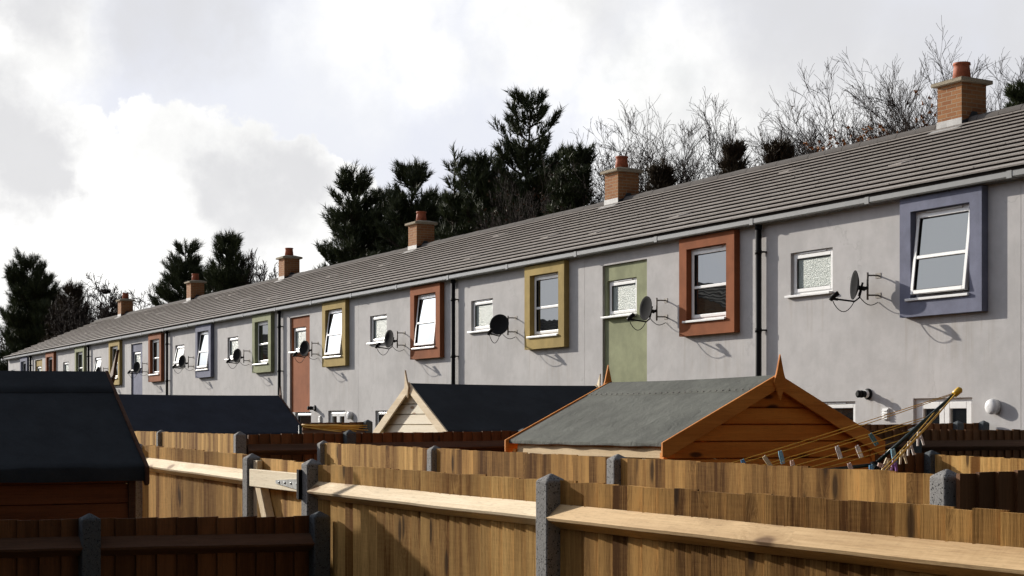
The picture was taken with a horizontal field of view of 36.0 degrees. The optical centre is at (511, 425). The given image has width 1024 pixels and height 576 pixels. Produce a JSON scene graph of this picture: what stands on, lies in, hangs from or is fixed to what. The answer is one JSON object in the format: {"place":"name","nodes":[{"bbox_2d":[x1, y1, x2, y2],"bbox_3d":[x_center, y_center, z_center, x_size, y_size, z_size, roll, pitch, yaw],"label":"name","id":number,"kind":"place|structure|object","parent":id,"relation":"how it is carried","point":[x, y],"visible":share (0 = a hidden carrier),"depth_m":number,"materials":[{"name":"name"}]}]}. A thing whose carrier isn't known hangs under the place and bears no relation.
{"place":"outdoors","nodes":[
{"label":"outdoors","id":0,"kind":"place"},
{"bbox_2d":[4,315,117,370],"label":"terraced house","id":1,"kind":"structure","parent":0,"point":[18,361],"depth_m":68.59,"materials":[{"name":"grey tile"}]},
{"bbox_2d":[53,299,186,370],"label":"terraced house","id":2,"kind":"structure","parent":0,"point":[72,355],"depth_m":59.94,"materials":[{"name":"grey tile"}]},
{"bbox_2d":[78,352,82,370],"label":"bedroom window","id":3,"kind":"structure","parent":2,"relation":"in","point":[80,356],"depth_m":58.69,"materials":[{"name":"white plastic"}]},
{"bbox_2d":[84,273,235,393],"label":"terraced house","id":4,"kind":"structure","parent":0,"point":[102,350],"depth_m":55.69,"materials":[{"name":"grey tile"}]},
{"bbox_2d":[94,357,100,370],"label":"bathroom window","id":5,"kind":"structure","parent":4,"relation":"in","point":[98,360],"depth_m":56.53,"materials":[{"name":"white plastic"}]},
{"bbox_2d":[113,346,117,378],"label":"bedroom window","id":6,"kind":"structure","parent":4,"relation":"in","point":[115,348],"depth_m":54.21,"materials":[{"name":"white plastic"}]},
{"bbox_2d":[162,248,349,394],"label":"terraced house","id":7,"kind":"structure","parent":0,"point":[197,336],"depth_m":46.92,"materials":[{"name":"paint"}]},
{"bbox_2d":[174,345,183,365],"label":"bathroom window","id":8,"kind":"structure","parent":7,"relation":"in","point":[180,348],"depth_m":47.90,"materials":[{"name":"white plastic"}]},
{"bbox_2d":[172,355,193,373],"bbox_3d":[-9.687,-1.789,46.455,0.566,0.548,0.411,0,0,9],"label":"satellite dish","id":9,"kind":"object","parent":7,"relation":"attached to","point":[182,361],"visible":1,"depth_m":46.55,"materials":[{"name":"metal"}]},
{"bbox_2d":[196,331,207,370],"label":"bedroom window","id":10,"kind":"structure","parent":7,"relation":"in","point":[202,361],"depth_m":45.56,"materials":[{"name":"white plastic"}]},
{"bbox_2d":[212,247,409,395],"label":"terraced house","id":11,"kind":"structure","parent":0,"point":[252,327],"depth_m":42.40,"materials":[{"name":"paint"}]},
{"bbox_2d":[225,337,237,360],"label":"bathroom window","id":12,"kind":"structure","parent":11,"relation":"in","point":[233,341],"depth_m":43.68,"materials":[{"name":"white plastic"}]},
{"bbox_2d":[226,348,249,368],"bbox_3d":[-7.316,-1.776,42.144,0.566,0.548,0.411,0,0,9],"label":"satellite dish","id":13,"kind":"object","parent":11,"relation":"attached to","point":[237,356],"visible":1,"depth_m":42.23,"materials":[{"name":"metal"}]},
{"bbox_2d":[253,321,267,364],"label":"bedroom window","id":14,"kind":"structure","parent":11,"relation":"in","point":[262,326],"depth_m":41.32,"materials":[{"name":"white plastic"}]},
{"bbox_2d":[349,202,608,430],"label":"terraced house","id":15,"kind":"structure","parent":0,"point":[413,302],"depth_m":33.95,"materials":[{"name":"paint"}]},
{"bbox_2d":[366,314,386,344],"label":"bathroom window","id":16,"kind":"structure","parent":15,"relation":"in","point":[379,323],"depth_m":34.95,"materials":[{"name":"glass"}]},
{"bbox_2d":[378,410,387,423],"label":"kitchen window","id":17,"kind":"structure","parent":15,"relation":"in","point":[381,414],"depth_m":34.86,"materials":[{"name":"white plastic"}]},
{"bbox_2d":[375,330,404,354],"bbox_3d":[-2.590,-1.756,33.545,0.586,0.548,0.406,0,0,13],"label":"satellite dish","id":18,"kind":"object","parent":15,"relation":"attached to","point":[389,340],"visible":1,"depth_m":33.61,"materials":[{"name":"metal"}]},
{"bbox_2d":[411,293,434,349],"bbox_3d":[-1.768,-2.143,32.587,0.190,1.135,1.090,0,0,-29],"label":"bedroom window","id":19,"kind":"structure","parent":15,"relation":"in","point":[425,320],"depth_m":32.61,"materials":[{"name":"white plastic"}]},
{"bbox_2d":[0,0,1023,359],"label":"sky","id":20,"kind":"structure","parent":0,"point":[129,129],"materials":[{"name":"white"}]},
{"bbox_2d":[446,156,766,385],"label":"terraced house","id":21,"kind":"structure","parent":0,"point":[536,286],"depth_m":29.47,"materials":[{"name":"paint"}]},
{"bbox_2d":[467,298,492,333],"bbox_3d":[-0.579,-2.113,30.570,0.170,0.635,0.970,0,0,-29],"label":"bathroom window","id":22,"kind":"structure","parent":21,"relation":"in","point":[483,309],"depth_m":30.61,"materials":[{"name":"white plastic"}]},
{"bbox_2d":[487,314,516,342],"bbox_3d":[-0.179,-1.784,29.186,0.538,0.548,0.412,0,0,3],"label":"satellite dish","id":23,"kind":"object","parent":21,"relation":"attached to","point":[499,325],"visible":1,"depth_m":29.30,"materials":[{"name":"metal"}]},
{"bbox_2d":[526,272,557,338],"bbox_3d":[0.603,-2.143,28.276,0.190,1.135,1.090,0,0,-29],"label":"bedroom window","id":24,"kind":"structure","parent":21,"relation":"in","point":[545,286],"depth_m":28.35,"materials":[{"name":"white plastic"}]},
{"bbox_2d":[749,61,1023,429],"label":"terraced house","id":25,"kind":"structure","parent":0,"point":[928,229],"depth_m":20.58,"materials":[{"name":"paint"}]},
{"bbox_2d":[784,248,832,297],"bbox_3d":[4.163,-2.113,21.948,0.170,0.635,0.970,0,0,-29],"label":"bathroom window","id":26,"kind":"structure","parent":25,"relation":"in","point":[813,270],"depth_m":21.95,"materials":[{"name":"white plastic"}]},
{"bbox_2d":[824,401,854,421],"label":"kitchen window","id":27,"kind":"structure","parent":25,"relation":"in","point":[847,408],"depth_m":21.35,"materials":[{"name":"white plastic"}]},
{"bbox_2d":[829,270,880,311],"bbox_3d":[4.492,-1.755,20.679,0.600,0.548,0.405,0,0,-29],"label":"satellite dish","id":28,"kind":"object","parent":25,"relation":"attached to","point":[855,286],"visible":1,"depth_m":20.68,"materials":[{"name":"metal"}]},
{"bbox_2d":[905,204,968,301],"bbox_3d":[5.343,-2.143,19.652,0.196,1.135,1.090,0,0,-29],"label":"bedroom window","id":29,"kind":"structure","parent":25,"relation":"in","point":[941,249],"depth_m":19.62,"materials":[{"name":"white plastic"}]},
{"bbox_2d":[916,397,971,423],"bbox_3d":[5.439,0.780,19.734,0.068,2.240,1.020,0,0,-29],"label":"garden door","id":30,"kind":"structure","parent":25,"relation":"in","point":[958,409],"depth_m":19.67,"materials":[{"name":"white plastic"}]},
{"bbox_2d":[985,399,1000,414],"bbox_3d":[5.755,-0.220,18.892,0.107,0.187,0.187,0,0,-29],"label":"wall lamp","id":31,"kind":"object","parent":25,"relation":"attached to","point":[992,406],"visible":1,"depth_m":18.84,"materials":[{"name":"white plastic"}]},
{"label":"ground","id":32,"kind":"structure","parent":0,"visible":0},
{"bbox_2d":[0,244,61,370],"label":"pine tree","id":33,"kind":"object","parent":32,"relation":"on","point":[23,325],"visible":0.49,"depth_m":143.02,"materials":[{"name":"green plant"}]},
{"bbox_2d":[19,285,62,346],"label":"pine tree","id":34,"kind":"object","parent":32,"relation":"on","point":[59,289],"depth_m":145.29,"materials":[{"name":"green plant"}]},
{"bbox_2d":[39,276,94,342],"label":"pine tree","id":35,"kind":"object","parent":32,"relation":"on","point":[75,291],"visible":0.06,"depth_m":125.35,"materials":[{"name":"plant"}]},
{"bbox_2d":[0,350,149,519],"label":"garden shed","id":36,"kind":"structure","parent":32,"relation":"on","point":[70,447],"depth_m":9.40,"materials":[{"name":"black fabric"}]},
{"bbox_2d":[40,287,111,334],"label":"bare tree","id":37,"kind":"object","parent":32,"relation":"on","point":[81,318],"visible":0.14,"depth_m":122.21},
{"bbox_2d":[43,272,133,336],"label":"bare tree","id":38,"kind":"object","parent":32,"relation":"on","point":[106,312],"visible":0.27,"depth_m":115.77,"materials":[{"name":"plant"}]},
{"bbox_2d":[26,293,156,370],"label":"terraced house","id":39,"kind":"structure","parent":32,"relation":"on","point":[45,358],"depth_m":64.79,"materials":[{"name":"grey tile"}]},
{"bbox_2d":[65,283,154,329],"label":"bare tree","id":40,"kind":"object","parent":32,"relation":"on","point":[140,300],"visible":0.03,"depth_m":122.18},
{"bbox_2d":[0,511,329,575],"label":"garden fence","id":41,"kind":"object","parent":32,"relation":"on","point":[88,544],"visible":1,"depth_m":8.55,"materials":[{"name":"wood"}]},
{"bbox_2d":[147,236,206,305],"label":"pine tree","id":42,"kind":"object","parent":32,"relation":"on","point":[169,286],"visible":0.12,"depth_m":102.87,"materials":[{"name":"green plant"}]},
{"bbox_2d":[134,430,246,453],"bbox_3d":[-4.002,1.200,18.091,0.142,2.301,7.900,0,0,-23],"label":"garden fence","id":43,"kind":"object","parent":32,"relation":"on","point":[224,443],"visible":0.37,"depth_m":16.23,"materials":[{"name":"wood"}]},
{"bbox_2d":[178,261,213,300],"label":"pine tree","id":44,"kind":"object","parent":32,"relation":"on","point":[201,277],"visible":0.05,"depth_m":101.89,"materials":[{"name":"green plant"}]},
{"bbox_2d":[136,443,260,517],"bbox_3d":[-2.304,1.246,11.281,0.108,2.208,2.755,0,0,-29],"label":"garden fence","id":45,"kind":"object","parent":32,"relation":"on","point":[192,483],"visible":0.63,"depth_m":11.21,"materials":[{"name":"wood"}]},
{"bbox_2d":[120,278,278,394],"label":"terraced house","id":46,"kind":"structure","parent":32,"relation":"on","point":[146,344],"depth_m":51.04,"materials":[{"name":"paint"}]},
{"bbox_2d":[131,351,140,370],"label":"bathroom window","id":47,"kind":"structure","parent":46,"relation":"in","point":[137,355],"depth_m":52.16,"materials":[{"name":"white plastic"}]},
{"bbox_2d":[127,362,146,377],"bbox_3d":[-12.055,-1.774,50.761,0.562,0.548,0.411,0,0,8],"label":"satellite dish","id":48,"kind":"object","parent":46,"relation":"attached to","point":[136,368],"visible":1,"depth_m":50.86,"materials":[{"name":"metal"}]},
{"bbox_2d":[148,339,158,375],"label":"bedroom window","id":49,"kind":"structure","parent":46,"relation":"in","point":[155,342],"depth_m":49.97,"materials":[{"name":"white plastic"}]},
{"bbox_2d":[118,386,300,453],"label":"garden shed","id":50,"kind":"structure","parent":32,"relation":"on","point":[247,415],"depth_m":22.89,"materials":[{"name":"black fabric"}]},
{"bbox_2d":[202,228,255,294],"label":"pine tree","id":51,"kind":"object","parent":32,"relation":"on","point":[226,275],"visible":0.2,"depth_m":91.95,"materials":[{"name":"green plant"}]},
{"bbox_2d":[220,247,278,286],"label":"bare tree","id":52,"kind":"object","parent":32,"relation":"on","point":[260,277],"visible":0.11,"depth_m":91.11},
{"bbox_2d":[298,424,367,433],"bbox_3d":[-1.965,1.020,17.109,0.846,2.061,0.121,0,0,22],"label":"fence","id":53,"kind":"object","parent":32,"relation":"on","point":[333,427],"visible":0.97,"depth_m":17.12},
{"bbox_2d":[302,420,372,433],"bbox_3d":[-2.243,1.139,20.197,0.954,2.421,0.108,0,0,-29],"label":"garden fence","id":54,"kind":"object","parent":32,"relation":"on","point":[369,424],"visible":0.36,"depth_m":20.25,"materials":[{"name":"wood"}]},
{"bbox_2d":[313,160,394,268],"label":"pine tree","id":55,"kind":"object","parent":32,"relation":"on","point":[354,233],"visible":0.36,"depth_m":72.65,"materials":[{"name":"green plant"}]},
{"bbox_2d":[364,185,394,254],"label":"pine tree","id":56,"kind":"object","parent":32,"relation":"on","point":[386,219],"visible":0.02,"depth_m":79.88,"materials":[{"name":"green plant"}]},
{"bbox_2d":[247,428,524,461],"bbox_3d":[-0.226,1.180,15.714,5.045,2.340,0.108,0,0,-29],"label":"garden fence","id":57,"kind":"object","parent":32,"relation":"on","point":[299,447],"visible":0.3,"depth_m":15.10,"materials":[{"name":"wood"}]},
{"bbox_2d":[273,211,507,424],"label":"terraced house","id":58,"kind":"structure","parent":32,"relation":"on","point":[322,387],"depth_m":38.10,"materials":[{"name":"paint"}]},
{"bbox_2d":[288,327,305,353],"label":"bathroom window","id":59,"kind":"structure","parent":58,"relation":"in","point":[299,333],"depth_m":39.32,"materials":[{"name":"glass"}]},
{"bbox_2d":[297,412,310,424],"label":"kitchen window","id":60,"kind":"structure","parent":58,"relation":"in","point":[303,417],"depth_m":38.92,"materials":[{"name":"white plastic"}]},
{"bbox_2d":[292,340,318,362],"bbox_3d":[-4.945,-1.760,37.833,0.566,0.548,0.411,0,0,9],"label":"satellite dish","id":61,"kind":"object","parent":58,"relation":"attached to","point":[304,349],"visible":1,"depth_m":37.92,"materials":[{"name":"metal"}]},
{"bbox_2d":[323,309,341,358],"bbox_3d":[-4.141,-2.143,36.896,0.196,1.135,1.090,0,0,-29],"label":"bedroom window","id":62,"kind":"structure","parent":58,"relation":"in","point":[333,345],"depth_m":36.91,"materials":[{"name":"white plastic"}]},
{"bbox_2d":[330,410,344,422],"bbox_3d":[-4.045,0.780,36.978,0.068,2.240,1.020,0,0,-29],"label":"garden door","id":63,"kind":"structure","parent":58,"relation":"in","point":[335,416],"depth_m":37.00,"materials":[{"name":"white plastic"}]},
{"bbox_2d":[364,155,447,255],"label":"pine tree","id":64,"kind":"object","parent":32,"relation":"on","point":[415,177],"visible":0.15,"depth_m":70.87,"materials":[{"name":"green plant"}]},
{"bbox_2d":[427,188,458,239],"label":"pine tree","id":65,"kind":"object","parent":32,"relation":"on","point":[440,220],"visible":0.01,"depth_m":73.73,"materials":[{"name":"green plant"}]},
{"bbox_2d":[434,138,472,239],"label":"pine tree","id":66,"kind":"object","parent":32,"relation":"on","point":[442,233],"visible":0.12,"depth_m":62.23,"materials":[{"name":"green plant"}]},
{"bbox_2d":[435,148,518,240],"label":"pine tree","id":67,"kind":"object","parent":32,"relation":"on","point":[478,167],"visible":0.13,"depth_m":61.69,"materials":[{"name":"green plant"}]},
{"bbox_2d":[373,370,600,432],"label":"garden shed","id":68,"kind":"structure","parent":32,"relation":"on","point":[419,407],"depth_m":18.09,"materials":[{"name":"grey fabric"}]},
{"bbox_2d":[471,85,567,227],"bbox_3d":[0.826,-5.568,61.127,6.093,15.264,6.153,0,0,-29],"label":"pine tree","id":69,"kind":"object","parent":32,"relation":"on","point":[523,156],"visible":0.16,"depth_m":60.53,"materials":[{"name":"green plant"}]},
{"bbox_2d":[456,146,613,235],"bbox_3d":[0.838,-3.805,55.734,6.494,11.752,7.743,0,0,-29],"label":"bare tree","id":70,"kind":"object","parent":32,"relation":"on","point":[528,212],"visible":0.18,"depth_m":54.39,"materials":[{"name":"plant"}]},
{"bbox_2d":[534,151,566,216],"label":"pine tree","id":71,"kind":"object","parent":32,"relation":"on","point":[552,167],"visible":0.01,"depth_m":62.84,"materials":[{"name":"green plant"}]},
{"bbox_2d":[538,139,603,216],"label":"pine tree","id":72,"kind":"object","parent":32,"relation":"on","point":[566,196],"visible":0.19,"depth_m":54.69,"materials":[{"name":"green plant"}]},
{"bbox_2d":[570,116,695,201],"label":"bare tree","id":73,"kind":"object","parent":32,"relation":"on","point":[607,158],"visible":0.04,"depth_m":61.18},
{"bbox_2d":[591,99,676,202],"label":"bare tree","id":74,"kind":"object","parent":32,"relation":"on","point":[631,160],"visible":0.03,"depth_m":53.20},
{"bbox_2d":[317,440,957,506],"bbox_3d":[0.035,1.246,10.448,0.142,2.209,8.921,0,0,-23],"label":"garden fence","id":75,"kind":"object","parent":32,"relation":"on","point":[888,486],"visible":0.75,"depth_m":8.50,"materials":[{"name":"wood"}]},
{"bbox_2d":[566,97,719,203],"bbox_3d":[5.584,-4.365,51.025,7.484,12.837,7.988,0,0,34],"label":"bare tree","id":76,"kind":"object","parent":32,"relation":"on","point":[684,175],"visible":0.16,"depth_m":51.91,"materials":[{"name":"plant"}]},
{"bbox_2d":[603,119,718,196],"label":"bare tree","id":77,"kind":"object","parent":32,"relation":"on","point":[688,171],"visible":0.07,"depth_m":57.08,"materials":[{"name":"plant"}]},
{"bbox_2d":[643,154,679,191],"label":"pine tree","id":78,"kind":"object","parent":32,"relation":"on","point":[660,177],"visible":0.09,"depth_m":48.63,"materials":[{"name":"green plant"}]},
{"bbox_2d":[301,459,1023,575],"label":"garden fence","id":79,"kind":"object","parent":32,"relation":"on","point":[390,522],"visible":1,"depth_m":6.31,"materials":[{"name":"wood"}]},
{"bbox_2d":[249,458,303,516],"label":"garden gate","id":80,"kind":"structure","parent":79,"relation":"attached to","point":[276,484],"depth_m":9.75,"materials":[{"name":"wood"}]},
{"bbox_2d":[505,354,884,468],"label":"garden shed","id":81,"kind":"structure","parent":32,"relation":"on","point":[727,420],"depth_m":11.21,"materials":[{"name":"orange wood"}]},
{"bbox_2d":[639,104,815,191],"bbox_3d":[7.190,-4.123,50.785,6.522,12.352,5.225,0,0,8],"label":"bare tree","id":82,"kind":"object","parent":32,"relation":"on","point":[695,175],"visible":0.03,"depth_m":50.80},
{"bbox_2d":[681,86,775,180],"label":"bare tree","id":83,"kind":"object","parent":32,"relation":"on","point":[709,129],"visible":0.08,"depth_m":54.18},
{"bbox_2d":[713,135,753,174],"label":"pine tree","id":84,"kind":"object","parent":32,"relation":"on","point":[733,152],"visible":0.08,"depth_m":45.23,"materials":[{"name":"green plant"}]},
{"bbox_2d":[698,125,803,176],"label":"bare tree","id":85,"kind":"object","parent":32,"relation":"on","point":[744,155],"visible":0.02,"depth_m":55.36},
{"bbox_2d":[573,124,946,385],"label":"terraced house","id":86,"kind":"structure","parent":32,"relation":"on","point":[693,261],"depth_m":25.03,"materials":[{"name":"paint"}]},
{"bbox_2d":[600,277,636,318],"bbox_3d":[1.814,-2.113,26.271,0.200,0.635,0.970,0,0,-29],"label":"bathroom window","id":87,"kind":"structure","parent":86,"relation":"in","point":[623,293],"depth_m":26.28,"materials":[{"name":"white plastic"}]},
{"bbox_2d":[626,296,667,329],"bbox_3d":[2.142,-1.768,24.947,0.600,0.548,0.398,0,0,17],"label":"satellite dish","id":88,"kind":"object","parent":86,"relation":"attached to","point":[646,310],"visible":1,"depth_m":24.99,"materials":[{"name":"metal"}]},
{"bbox_2d":[682,244,725,322],"bbox_3d":[2.974,-2.143,23.965,0.190,1.135,1.090,0,0,-29],"label":"bedroom window","id":89,"kind":"structure","parent":86,"relation":"in","point":[708,263],"depth_m":24.01,"materials":[{"name":"white plastic"}]},
{"bbox_2d":[760,134,796,164],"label":"pine tree","id":90,"kind":"object","parent":32,"relation":"on","point":[783,149],"visible":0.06,"depth_m":44.06,"materials":[{"name":"green plant"}]},
{"bbox_2d":[750,125,821,155],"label":"bare tree","id":91,"kind":"object","parent":32,"relation":"on","point":[778,138],"visible":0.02,"depth_m":52.44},
{"bbox_2d":[762,96,825,163],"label":"bare tree","id":92,"kind":"object","parent":32,"relation":"on","point":[795,131],"visible":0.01,"depth_m":46.34,"materials":[{"name":"brown plant"}]},
{"bbox_2d":[690,84,916,176],"bbox_3d":[10.099,-4.251,48.189,7.268,12.636,7.097,0,0,35],"label":"bare tree","id":93,"kind":"object","parent":32,"relation":"on","point":[816,141],"visible":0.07,"depth_m":47.71,"materials":[{"name":"brown plant"}]},
{"bbox_2d":[737,103,876,156],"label":"bare tree","id":94,"kind":"object","parent":32,"relation":"on","point":[806,139],"visible":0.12,"depth_m":45.23,"materials":[{"name":"brown plant"}]},
{"bbox_2d":[799,95,842,154],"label":"bare tree","id":95,"kind":"object","parent":32,"relation":"on","point":[833,125],"visible":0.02,"depth_m":44.04,"materials":[{"name":"brown plant"}]},
{"bbox_2d":[744,453,923,472],"bbox_3d":[2.401,1.270,11.487,1.705,2.161,0.108,0,0,-29],"label":"garden fence","id":96,"kind":"object","parent":32,"relation":"on","point":[915,464],"visible":0.13,"depth_m":11.82,"materials":[{"name":"wood"}]},
{"bbox_2d":[732,387,961,469],"bbox_3d":[1.757,0.917,8.788,1.637,2.269,2.005,0,0,-29],"label":"rotary airer","id":97,"kind":"object","parent":32,"relation":"on","point":[957,391],"visible":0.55,"depth_m":8.97,"materials":[{"name":"silver plastic"}]},
{"bbox_2d":[835,446,842,458],"bbox_3d":[1.865,0.156,9.000,0.024,0.077,0.016,-18,0,0],"label":"clothes peg","id":98,"kind":"object","parent":97,"relation":"attached to","point":[838,451],"visible":1,"depth_m":8.99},
{"bbox_2d":[789,56,934,144],"bbox_3d":[11.804,-4.436,47.302,7.188,12.979,7.120,0,0,-29],"label":"bare tree","id":99,"kind":"object","parent":32,"relation":"on","point":[826,81],"visible":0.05,"depth_m":47.02,"materials":[{"name":"brown plant"}]},
{"bbox_2d":[803,90,937,152],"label":"bare tree","id":100,"kind":"object","parent":32,"relation":"on","point":[857,139],"visible":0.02,"depth_m":39.33,"materials":[{"name":"brown plant"}]},
{"bbox_2d":[835,37,1003,139],"bbox_3d":[10.250,-3.985,40.860,6.616,12.081,5.314,0,0,-29],"label":"bare tree","id":101,"kind":"object","parent":32,"relation":"on","point":[902,120],"visible":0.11,"depth_m":40.82,"materials":[{"name":"brown plant"}]},
{"bbox_2d":[845,61,996,143],"bbox_3d":[10.658,-4.005,43.027,6.797,12.148,7.033,0,0,22],"label":"bare tree","id":102,"kind":"object","parent":32,"relation":"on","point":[922,108],"visible":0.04,"depth_m":43.40,"materials":[{"name":"brown plant"}]},
{"bbox_2d":[855,83,990,134],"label":"bare tree","id":103,"kind":"object","parent":32,"relation":"on","point":[902,108],"depth_m":47.17,"materials":[{"name":"brown plant"}]},
{"bbox_2d":[860,420,988,429],"bbox_3d":[3.849,1.147,17.955,4.250,2.405,0.108,0,0,-29],"label":"garden fence","id":104,"kind":"object","parent":32,"relation":"on","point":[981,425],"visible":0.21,"depth_m":18.65,"materials":[{"name":"wood"}]},
{"bbox_2d":[868,427,1023,458],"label":"garden fence","id":105,"kind":"object","parent":32,"relation":"on","point":[1009,444],"visible":0.17,"depth_m":15.56,"materials":[{"name":"wood"}]},
{"bbox_2d":[884,15,1023,129],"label":"bare tree","id":106,"kind":"object","parent":32,"relation":"on","point":[1000,63],"visible":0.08,"depth_m":41.53,"materials":[{"name":"brown plant"}]},
{"bbox_2d":[924,450,1023,473],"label":"garden fence","id":107,"kind":"object","parent":32,"relation":"on","point":[935,462],"visible":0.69,"depth_m":11.51,"materials":[{"name":"wood"}]},
{"bbox_2d":[939,54,1022,111],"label":"bare tree","id":108,"kind":"object","parent":32,"relation":"on","point":[994,79],"visible":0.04,"depth_m":42.00,"materials":[{"name":"brown plant"}]},
{"bbox_2d":[956,470,1023,512],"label":"garden fence","id":109,"kind":"object","parent":32,"relation":"on","point":[1001,490],"visible":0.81,"depth_m":6.40,"materials":[{"name":"wood"}]},
{"bbox_2d":[1000,71,1023,108],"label":"pine tree","id":110,"kind":"object","parent":32,"relation":"on","point":[1014,93],"visible":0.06,"depth_m":34.96,"materials":[{"name":"green plant"}]},
{"bbox_2d":[1006,161,1023,429],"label":"terraced house","id":111,"kind":"structure","parent":32,"relation":"on","point":[1016,171],"depth_m":18.53,"materials":[{"name":"paint"}]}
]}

